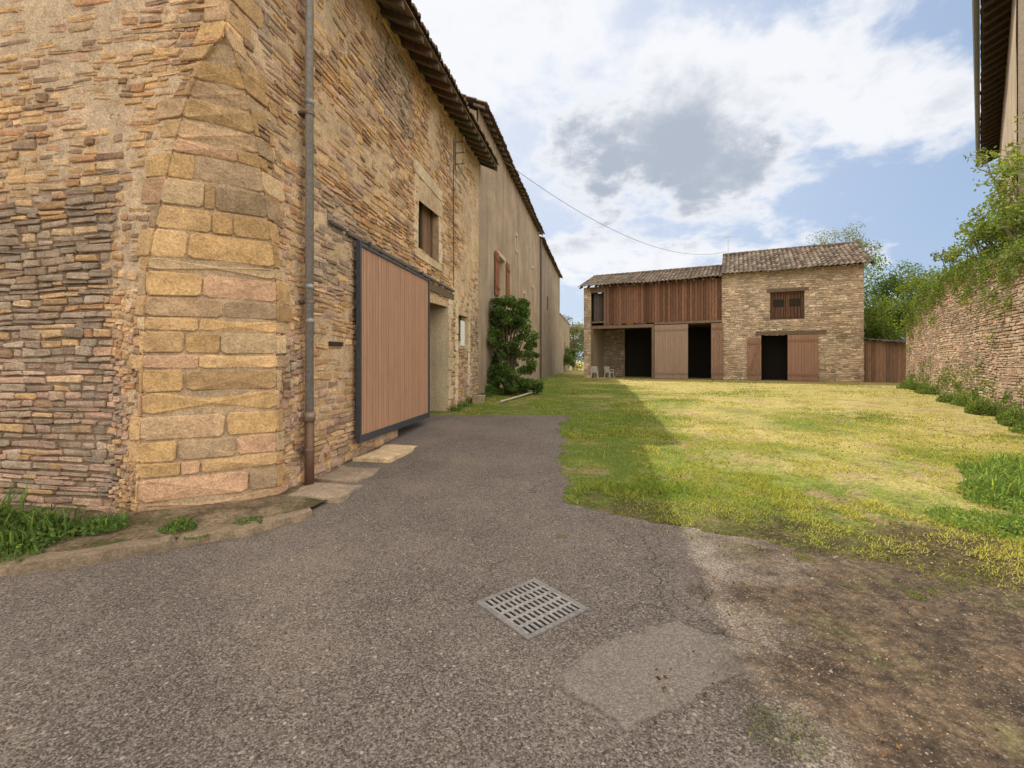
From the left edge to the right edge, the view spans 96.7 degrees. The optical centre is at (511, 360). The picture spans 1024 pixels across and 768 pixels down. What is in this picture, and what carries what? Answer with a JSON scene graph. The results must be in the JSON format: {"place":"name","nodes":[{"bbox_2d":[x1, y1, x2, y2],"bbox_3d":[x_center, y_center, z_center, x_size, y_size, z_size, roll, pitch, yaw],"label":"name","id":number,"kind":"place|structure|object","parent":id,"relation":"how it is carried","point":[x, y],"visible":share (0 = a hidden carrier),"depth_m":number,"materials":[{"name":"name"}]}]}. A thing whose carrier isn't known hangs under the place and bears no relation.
{"place":"outdoors","nodes":[
{"label":"outdoors","id":0,"kind":"place"},
{"bbox_2d":[0,482,325,560],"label":"verge","id":1,"kind":"structure","parent":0,"point":[145,524],"depth_m":4.44,"materials":[{"name":"soil"}]},
{"bbox_2d":[0,542,45,564],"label":"weed clump","id":2,"kind":"object","parent":1,"relation":"on","point":[16,552],"visible":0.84,"depth_m":3.56,"materials":[{"name":"green plant"}]},
{"bbox_2d":[0,476,75,540],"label":"weed clump","id":3,"kind":"object","parent":1,"relation":"on","point":[4,513],"visible":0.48,"depth_m":3.97,"materials":[{"name":"green plant"}]},
{"bbox_2d":[0,491,105,552],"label":"weed clump","id":4,"kind":"object","parent":1,"relation":"on","point":[48,527],"visible":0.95,"depth_m":3.80,"materials":[{"name":"green plant"}]},
{"bbox_2d":[73,508,131,536],"bbox_3d":[-3.701,1.445,4.111,0.416,0.164,0.536,0,0,0],"label":"weed clump","id":5,"kind":"object","parent":1,"relation":"on","point":[110,522],"visible":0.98,"depth_m":4.05,"materials":[{"name":"green plant"}]},
{"bbox_2d":[157,515,197,533],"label":"weed clump","id":6,"kind":"object","parent":1,"relation":"on","point":[185,524],"visible":1,"depth_m":4.09,"materials":[{"name":"green plant"}]},
{"bbox_2d":[183,529,209,540],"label":"weed clump","id":7,"kind":"object","parent":1,"relation":"on","point":[193,538],"visible":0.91,"depth_m":3.91,"materials":[{"name":"green plant"}]},
{"bbox_2d":[231,515,263,524],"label":"weed clump","id":8,"kind":"object","parent":1,"relation":"on","point":[252,518],"visible":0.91,"depth_m":4.32,"materials":[{"name":"green plant"}]},
{"bbox_2d":[0,415,1023,767],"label":"driveway","id":9,"kind":"structure","parent":0,"point":[182,657],"depth_m":2.54,"materials":[{"name":"grey asphalt"}]},
{"bbox_2d":[0,508,312,576],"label":"kerb","id":10,"kind":"structure","parent":9,"relation":"on","point":[51,561],"depth_m":3.73,"materials":[{"name":"stone"}]},
{"bbox_2d":[314,465,380,483],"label":"stone slab","id":11,"kind":"structure","parent":9,"relation":"on","point":[342,474],"depth_m":5.94,"materials":[{"name":"beige stone"}]},
{"bbox_2d":[476,578,588,640],"bbox_3d":[0.128,1.592,2.952,0.520,0.016,0.520,0,0,-39],"label":"drain grate","id":12,"kind":"object","parent":9,"relation":"on","point":[538,607],"visible":1,"depth_m":2.92,"materials":[{"name":"grey metal"}]},
{"bbox_2d":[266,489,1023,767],"bbox_3d":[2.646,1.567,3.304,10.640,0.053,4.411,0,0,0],"label":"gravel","id":13,"kind":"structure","parent":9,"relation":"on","point":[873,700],"depth_m":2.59,"materials":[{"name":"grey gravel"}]},
{"bbox_2d":[684,532,707,540],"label":"weed clump","id":14,"kind":"object","parent":9,"relation":"on","point":[696,536],"visible":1,"depth_m":4.09,"materials":[{"name":"green plant"}]},
{"bbox_2d":[716,542,758,558],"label":"weed clump","id":15,"kind":"object","parent":9,"relation":"on","point":[738,549],"visible":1,"depth_m":3.82,"materials":[{"name":"green plant"}]},
{"bbox_2d":[740,703,828,762],"bbox_3d":[1.157,1.580,1.946,0.330,0.028,0.315,0,0,0],"label":"weed clump","id":16,"kind":"object","parent":9,"relation":"on","point":[790,728],"visible":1,"depth_m":1.95,"materials":[{"name":"green plant"}]},
{"bbox_2d":[779,542,807,553],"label":"weed clump","id":17,"kind":"object","parent":9,"relation":"on","point":[794,547],"visible":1,"depth_m":3.85,"materials":[{"name":"green plant"}]},
{"bbox_2d":[793,552,814,561],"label":"weed clump","id":18,"kind":"object","parent":9,"relation":"on","point":[812,560],"visible":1,"depth_m":3.66,"materials":[{"name":"green plant"}]},
{"bbox_2d":[649,415,1023,767],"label":"dead leaves","id":19,"kind":"object","parent":9,"relation":"on","point":[827,712],"visible":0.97,"depth_m":3.18,"materials":[{"name":"brown plant"}]},
{"bbox_2d":[905,589,926,599],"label":"weed clump","id":20,"kind":"object","parent":9,"relation":"on","point":[916,596],"visible":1,"depth_m":3.07,"materials":[{"name":"green plant"}]},
{"bbox_2d":[908,565,953,580],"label":"weed clump","id":21,"kind":"object","parent":9,"relation":"on","point":[928,572],"visible":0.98,"depth_m":3.40,"materials":[{"name":"green plant"}]},
{"bbox_2d":[920,587,945,597],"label":"weed clump","id":22,"kind":"object","parent":9,"relation":"on","point":[932,589],"visible":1,"depth_m":3.11,"materials":[{"name":"green plant"}]},
{"bbox_2d":[923,571,978,591],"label":"weed clump","id":23,"kind":"object","parent":9,"relation":"on","point":[953,584],"visible":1,"depth_m":3.24,"materials":[{"name":"green plant"}]},
{"bbox_2d":[971,597,1023,621],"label":"weed clump","id":24,"kind":"object","parent":9,"relation":"on","point":[997,606],"visible":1,"depth_m":2.90,"materials":[{"name":"green plant"}]},
{"bbox_2d":[412,0,1017,360],"label":"sky","id":25,"kind":"structure","parent":0,"point":[681,126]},
{"bbox_2d":[430,361,1023,595],"bbox_3d":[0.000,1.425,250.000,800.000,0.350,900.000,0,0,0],"label":"ground","id":26,"kind":"structure","parent":0,"point":[881,484],"depth_m":6.94,"materials":[{"name":"green plant"}]},
{"bbox_2d":[0,0,498,512],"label":"stone farmhouse","id":27,"kind":"object","parent":26,"relation":"on","point":[152,246],"visible":0.96,"depth_m":4.76,"materials":[{"name":"beige stone"}]},
{"bbox_2d":[296,0,315,484],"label":"downpipe","id":28,"kind":"object","parent":27,"relation":"attached to","point":[309,413],"visible":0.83,"depth_m":5.53,"materials":[{"name":"metal"}]},
{"bbox_2d":[356,240,429,442],"bbox_3d":[-2.067,-0.310,8.384,0.070,3.100,3.190,0,0,9],"label":"sliding door","id":29,"kind":"structure","parent":27,"relation":"in","point":[393,300],"depth_m":7.90,"materials":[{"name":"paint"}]},
{"bbox_2d":[418,201,432,257],"bbox_3d":[-2.071,-3.125,10.339,0.243,1.550,1.398,0,0,2],"label":"window","id":30,"kind":"structure","parent":27,"relation":"in","point":[425,222],"depth_m":10.60,"materials":[{"name":"brown wood"}]},
{"bbox_2d":[453,150,453,285],"bbox_3d":[-1.566,-4.000,12.232,0.022,4.001,0.070,0,0,9],"label":"wall cable","id":31,"kind":"object","parent":27,"relation":"attached to","point":[453,217],"depth_m":12.21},
{"bbox_2d":[458,315,460,340],"bbox_3d":[-1.620,-0.975,13.353,0.171,0.950,1.137,0,0,0],"label":"window pane","id":32,"kind":"structure","parent":27,"relation":"in","point":[459,318],"depth_m":13.66,"materials":[{"name":"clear glass"}]},
{"bbox_2d":[455,133,464,169],"bbox_3d":[-1.425,-5.700,12.400,0.298,1.000,0.077,0,0,15],"label":"insulator bracket","id":33,"kind":"object","parent":27,"relation":"attached to","point":[463,150],"visible":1,"depth_m":12.37,"materials":[{"name":"metal"}]},
{"bbox_2d":[460,320,464,345],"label":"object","id":34,"kind":"object","parent":27,"relation":"attached to","point":[462,333],"visible":1,"depth_m":13.08,"materials":[{"name":"white"}]},
{"bbox_2d":[287,483,362,502],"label":"stone slab","id":35,"kind":"structure","parent":26,"relation":"on","point":[333,493],"depth_m":5.20,"materials":[{"name":"beige stone"}]},
{"bbox_2d":[353,444,416,462],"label":"stone slab","id":36,"kind":"structure","parent":26,"relation":"on","point":[390,453],"depth_m":6.97,"materials":[{"name":"beige stone"}]},
{"bbox_2d":[447,402,463,411],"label":"weed clump","id":37,"kind":"object","parent":26,"relation":"on","point":[456,409],"visible":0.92,"depth_m":11.85,"materials":[{"name":"green plant"}]},
{"bbox_2d":[457,400,470,406],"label":"weed clump","id":38,"kind":"object","parent":26,"relation":"on","point":[465,403],"visible":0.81,"depth_m":12.68,"materials":[{"name":"green plant"}]},
{"bbox_2d":[472,395,485,403],"bbox_3d":[-0.997,1.184,13.544,0.349,0.324,0.442,0,0,8],"label":"stone block","id":39,"kind":"object","parent":26,"relation":"on","point":[477,399],"depth_m":13.34,"materials":[{"name":"beige stone"}]},
{"bbox_2d":[480,391,493,396],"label":"weed clump","id":40,"kind":"object","parent":26,"relation":"on","point":[484,393],"visible":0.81,"depth_m":15.61,"materials":[{"name":"green plant"}]},
{"bbox_2d":[463,94,544,394],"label":"rendered house","id":41,"kind":"structure","parent":26,"relation":"on","point":[510,228],"depth_m":18.93,"materials":[{"name":"beige paint"}]},
{"bbox_2d":[496,155,722,254],"bbox_3d":[7.289,-6.921,24.216,0.017,1.574,22.438,0,0,44],"label":"overhead cable","id":42,"kind":"object","parent":41,"relation":"attached to","point":[596,221],"visible":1,"depth_m":20.50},
{"bbox_2d":[486,294,543,394],"bbox_3d":[0.131,-0.558,16.948,2.162,3.792,2.124,0,0,0],"label":"laurel bush","id":43,"kind":"object","parent":26,"relation":"on","point":[509,322],"visible":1,"depth_m":16.61,"materials":[{"name":"green plant"}]},
{"bbox_2d":[500,392,533,401],"bbox_3d":[0.340,1.190,15.441,0.122,0.080,4.488,0,0,17],"label":"fallen pole","id":44,"kind":"object","parent":26,"relation":"on","point":[516,397],"visible":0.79,"depth_m":14.63,"materials":[{"name":"brown wood"}]},
{"bbox_2d":[539,236,562,378],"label":"rendered outbuilding","id":45,"kind":"structure","parent":26,"relation":"on","point":[550,275],"depth_m":36.00,"materials":[{"name":"paint"}]},
{"bbox_2d":[560,313,569,372],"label":"boundary wall","id":46,"kind":"structure","parent":26,"relation":"on","point":[564,331],"depth_m":50.48,"materials":[{"name":"beige paint"}]},
{"bbox_2d":[563,343,582,370],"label":"tree","id":47,"kind":"object","parent":26,"relation":"on","point":[568,359],"visible":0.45,"depth_m":51.55,"materials":[{"name":"green plant"}]},
{"bbox_2d":[563,315,583,368],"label":"tree","id":48,"kind":"object","parent":26,"relation":"on","point":[576,329],"visible":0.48,"depth_m":63.48,"materials":[{"name":"green plant"}]},
{"bbox_2d":[570,325,583,367],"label":"tree","id":49,"kind":"object","parent":26,"relation":"on","point":[581,350],"visible":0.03,"depth_m":74.24,"materials":[{"name":"green plant"}]},
{"bbox_2d":[591,367,598,377],"bbox_3d":[5.876,0.842,32.407,0.540,0.823,0.588,0,0,14],"label":"garden chair","id":50,"kind":"object","parent":26,"relation":"on","point":[594,369],"visible":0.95,"depth_m":32.17,"materials":[{"name":"white plastic"}]},
{"bbox_2d":[604,367,613,377],"bbox_3d":[6.806,0.842,31.952,0.590,0.823,0.536,0,0,-42],"label":"garden chair","id":51,"kind":"object","parent":26,"relation":"on","point":[606,369],"visible":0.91,"depth_m":31.84,"materials":[{"name":"white plastic"}]},
{"bbox_2d":[578,241,874,381],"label":"stone barn","id":52,"kind":"structure","parent":26,"relation":"on","point":[792,313],"depth_m":29.20,"materials":[{"name":"beige stone"}]},
{"bbox_2d":[655,324,687,378],"bbox_3d":[10.670,-0.590,30.532,2.130,3.620,0.065,0,0,26],"label":"barn door","id":53,"kind":"structure","parent":52,"relation":"in","point":[671,341],"depth_m":30.52,"materials":[{"name":"brown wood"}]},
{"bbox_2d":[711,323,722,378],"bbox_3d":[13.196,-0.590,29.290,0.700,3.620,0.065,0,0,26],"label":"barn door","id":54,"kind":"structure","parent":52,"relation":"in","point":[716,328],"depth_m":29.30,"materials":[{"name":"brown wood"}]},
{"bbox_2d":[747,338,760,379],"bbox_3d":[15.085,-0.090,28.373,0.760,2.620,0.065,0,0,26],"label":"barn door","id":55,"kind":"structure","parent":52,"relation":"in","point":[752,351],"depth_m":28.39,"materials":[{"name":"brown wood"}]},
{"bbox_2d":[770,291,803,319],"bbox_3d":[16.807,-3.350,27.851,1.790,1.700,0.082,0,0,26],"label":"window frame","id":56,"kind":"structure","parent":52,"relation":"in","point":[802,292],"depth_m":27.82,"materials":[{"name":"brown wood"}]},
{"bbox_2d":[788,334,817,380],"bbox_3d":[17.396,-0.165,27.237,1.550,2.770,0.065,0,0,26],"label":"barn door","id":57,"kind":"structure","parent":52,"relation":"in","point":[802,349],"depth_m":27.22,"materials":[{"name":"brown wood"}]},
{"bbox_2d":[725,525,754,534],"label":"weed clump","id":58,"kind":"object","parent":26,"relation":"on","point":[740,529],"visible":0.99,"depth_m":4.23,"materials":[{"name":"green plant"}]},
{"bbox_2d":[806,221,882,293],"bbox_3d":[28.176,-5.340,39.631,5.803,13.186,5.533,0,0,0],"label":"tree","id":59,"kind":"object","parent":26,"relation":"on","point":[860,241],"visible":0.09,"depth_m":38.64,"materials":[{"name":"green plant"}]},
{"bbox_2d":[832,535,867,547],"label":"weed clump","id":60,"kind":"object","parent":26,"relation":"on","point":[849,541],"visible":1,"depth_m":3.96,"materials":[{"name":"green plant"}]},
{"bbox_2d":[864,293,905,340],"bbox_3d":[23.738,-1.575,29.566,4.620,5.663,5.034,0,0,23],"label":"tree","id":61,"kind":"object","parent":26,"relation":"on","point":[878,329],"visible":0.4,"depth_m":29.07,"materials":[{"name":"green plant"}]},
{"bbox_2d":[864,338,906,382],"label":"gate","id":62,"kind":"structure","parent":26,"relation":"on","point":[884,360],"depth_m":26.02,"materials":[{"name":"brown wood"}]},
{"bbox_2d":[877,275,912,338],"bbox_3d":[31.712,-2.735,34.545,7.347,7.977,7.317,0,0,-39],"label":"tree","id":63,"kind":"object","parent":26,"relation":"on","point":[898,303],"visible":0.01,"depth_m":35.18,"materials":[{"name":"green plant"}]},
{"bbox_2d":[864,254,943,340],"bbox_3d":[27.243,-3.375,33.211,6.577,9.259,6.373,0,0,0],"label":"tree","id":64,"kind":"object","parent":26,"relation":"on","point":[892,281],"visible":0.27,"depth_m":32.48,"materials":[{"name":"green plant"}]},
{"bbox_2d":[896,382,912,388],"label":"weed clump","id":65,"kind":"object","parent":26,"relation":"on","point":[900,386],"visible":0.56,"depth_m":20.09,"materials":[{"name":"green plant"}]},
{"bbox_2d":[885,270,945,338],"bbox_3d":[19.060,-1.413,20.783,3.141,5.331,3.102,0,0,-36],"label":"wall shrub","id":66,"kind":"object","parent":26,"relation":"on","point":[904,305],"visible":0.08,"depth_m":21.54,"materials":[{"name":"green plant"}]},
{"bbox_2d":[909,380,923,389],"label":"weed clump","id":67,"kind":"object","parent":26,"relation":"on","point":[915,383],"visible":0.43,"depth_m":19.11,"materials":[{"name":"green plant"}]},
{"bbox_2d":[910,381,932,389],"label":"weed clump","id":68,"kind":"object","parent":26,"relation":"on","point":[929,383],"visible":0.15,"depth_m":17.50,"materials":[{"name":"green plant"}]},
{"bbox_2d":[912,383,931,392],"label":"weed clump","id":69,"kind":"object","parent":26,"relation":"on","point":[919,388],"visible":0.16,"depth_m":17.49,"materials":[{"name":"green plant"}]},
{"bbox_2d":[917,388,937,394],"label":"weed clump","id":70,"kind":"object","parent":26,"relation":"on","point":[926,391],"visible":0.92,"depth_m":16.77,"materials":[{"name":"green plant"}]},
{"bbox_2d":[921,382,935,393],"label":"weed clump","id":71,"kind":"object","parent":26,"relation":"on","point":[930,387],"visible":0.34,"depth_m":16.93,"materials":[{"name":"green plant"}]},
{"bbox_2d":[895,257,973,322],"bbox_3d":[17.756,-1.445,18.534,3.314,5.396,2.740,0,0,27],"label":"wall shrub","id":72,"kind":"object","parent":26,"relation":"on","point":[902,289],"visible":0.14,"depth_m":18.98,"materials":[{"name":"green plant"}]},
{"bbox_2d":[936,395,955,402],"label":"weed clump","id":73,"kind":"object","parent":26,"relation":"on","point":[946,400],"visible":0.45,"depth_m":13.61,"materials":[{"name":"green plant"}]},
{"bbox_2d":[935,391,961,401],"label":"weed clump","id":74,"kind":"object","parent":26,"relation":"on","point":[943,396],"visible":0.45,"depth_m":13.82,"materials":[{"name":"green plant"}]},
{"bbox_2d":[925,241,985,308],"bbox_3d":[15.859,-1.390,15.746,2.418,5.286,2.060,0,0,0],"label":"wall shrub","id":75,"kind":"object","parent":26,"relation":"on","point":[943,261],"visible":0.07,"depth_m":16.29,"materials":[{"name":"green plant"}]},
{"bbox_2d":[950,397,974,404],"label":"weed clump","id":76,"kind":"object","parent":26,"relation":"on","point":[952,402],"visible":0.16,"depth_m":13.09,"materials":[{"name":"green plant"}]},
{"bbox_2d":[906,251,1023,413],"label":"garden wall","id":77,"kind":"structure","parent":26,"relation":"on","point":[954,336],"depth_m":12.93,"materials":[{"name":"stone"}]},
{"bbox_2d":[903,235,1023,414],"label":"ivy","id":78,"kind":"object","parent":77,"relation":"on","point":[981,268],"visible":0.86,"depth_m":12.93,"materials":[{"name":"green plant"}]},
{"bbox_2d":[934,111,1023,265],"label":"climbing shrub","id":79,"kind":"object","parent":77,"relation":"on","point":[1010,169],"visible":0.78,"depth_m":11.77,"materials":[{"name":"green plant"}]},
{"bbox_2d":[952,391,978,406],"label":"weed clump","id":80,"kind":"object","parent":26,"relation":"on","point":[962,399],"visible":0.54,"depth_m":12.76,"materials":[{"name":"green plant"}]},
{"bbox_2d":[924,501,1023,539],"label":"weed clump","id":81,"kind":"object","parent":26,"relation":"on","point":[982,519],"visible":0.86,"depth_m":4.42,"materials":[{"name":"green plant"}]},
{"bbox_2d":[948,220,1011,267],"bbox_3d":[14.136,-1.499,12.977,2.286,5.504,2.563,0,0,-36],"label":"wall shrub","id":82,"kind":"object","parent":26,"relation":"on","point":[990,238],"visible":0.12,"depth_m":13.07,"materials":[{"name":"green plant"}]},
{"bbox_2d":[953,564,1010,583],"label":"weed clump","id":83,"kind":"object","parent":26,"relation":"on","point":[980,573],"visible":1,"depth_m":3.37,"materials":[{"name":"green plant"}]},
{"bbox_2d":[965,394,999,413],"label":"weed clump","id":84,"kind":"object","parent":26,"relation":"on","point":[976,402],"visible":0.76,"depth_m":11.28,"materials":[{"name":"green plant"}]},
{"bbox_2d":[964,397,1003,415],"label":"weed clump","id":85,"kind":"object","parent":26,"relation":"on","point":[990,412],"visible":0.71,"depth_m":11.17,"materials":[{"name":"green plant"}]},
{"bbox_2d":[954,458,1019,475],"bbox_3d":[6.558,1.458,6.247,0.676,0.149,0.727,0,0,0],"label":"weed clump","id":86,"kind":"object","parent":26,"relation":"on","point":[967,464],"visible":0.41,"depth_m":6.36,"materials":[{"name":"green plant"}]},
{"bbox_2d":[950,458,1023,483],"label":"weed clump","id":87,"kind":"object","parent":26,"relation":"on","point":[980,469],"visible":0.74,"depth_m":5.88,"materials":[{"name":"green plant"}]},
{"bbox_2d":[965,472,1009,493],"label":"weed clump","id":88,"kind":"object","parent":26,"relation":"on","point":[983,481],"visible":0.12,"depth_m":5.54,"materials":[{"name":"green plant"}]},
{"bbox_2d":[955,467,1023,501],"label":"weed clump","id":89,"kind":"object","parent":26,"relation":"on","point":[989,485],"visible":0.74,"depth_m":5.25,"materials":[{"name":"green plant"}]},
{"bbox_2d":[961,486,1022,507],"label":"weed clump","id":90,"kind":"object","parent":26,"relation":"on","point":[984,497],"visible":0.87,"depth_m":5.00,"materials":[{"name":"green plant"}]},
{"bbox_2d":[972,0,1023,233],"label":"tall house","id":91,"kind":"structure","parent":26,"relation":"on","point":[1000,47],"depth_m":15.10,"materials":[{"name":"beige paint"}]},
{"bbox_2d":[982,201,1023,255],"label":"wall shrub","id":92,"kind":"object","parent":26,"relation":"on","point":[1012,235],"visible":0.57,"depth_m":11.25,"materials":[{"name":"green plant"}]},
{"bbox_2d":[983,447,1023,467],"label":"weed clump","id":93,"kind":"object","parent":26,"relation":"on","point":[1005,458],"visible":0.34,"depth_m":6.37,"materials":[{"name":"green plant"}]},
{"bbox_2d":[987,454,1023,476],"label":"weed clump","id":94,"kind":"object","parent":26,"relation":"on","point":[1020,460],"visible":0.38,"depth_m":6.08,"materials":[{"name":"green plant"}]},
{"bbox_2d":[988,506,1023,533],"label":"weed clump","id":95,"kind":"object","parent":26,"relation":"on","point":[1014,518],"visible":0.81,"depth_m":4.35,"materials":[{"name":"green plant"}]},
{"bbox_2d":[989,471,1023,498],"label":"weed clump","id":96,"kind":"object","parent":26,"relation":"on","point":[1016,485],"visible":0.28,"depth_m":5.31,"materials":[{"name":"green plant"}]},
{"bbox_2d":[993,400,1023,419],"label":"weed clump","id":97,"kind":"object","parent":26,"relation":"on","point":[1003,413],"visible":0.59,"depth_m":10.26,"materials":[{"name":"green plant"}]},
{"bbox_2d":[993,493,1023,514],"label":"weed clump","id":98,"kind":"object","parent":26,"relation":"on","point":[1017,508],"visible":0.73,"depth_m":4.75,"materials":[{"name":"green plant"}]},
{"bbox_2d":[997,415,1023,426],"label":"weed clump","id":99,"kind":"object","parent":26,"relation":"on","point":[1008,421],"visible":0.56,"depth_m":9.68,"materials":[{"name":"green plant"}]},
{"bbox_2d":[1004,400,1023,425],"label":"weed clump","id":100,"kind":"object","parent":26,"relation":"on","point":[1021,416],"visible":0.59,"depth_m":9.51,"materials":[{"name":"green plant"}]},
{"bbox_2d":[1008,419,1023,433],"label":"weed clump","id":101,"kind":"object","parent":26,"relation":"on","point":[1020,427],"visible":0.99,"depth_m":8.93,"materials":[{"name":"green plant"}]}
]}

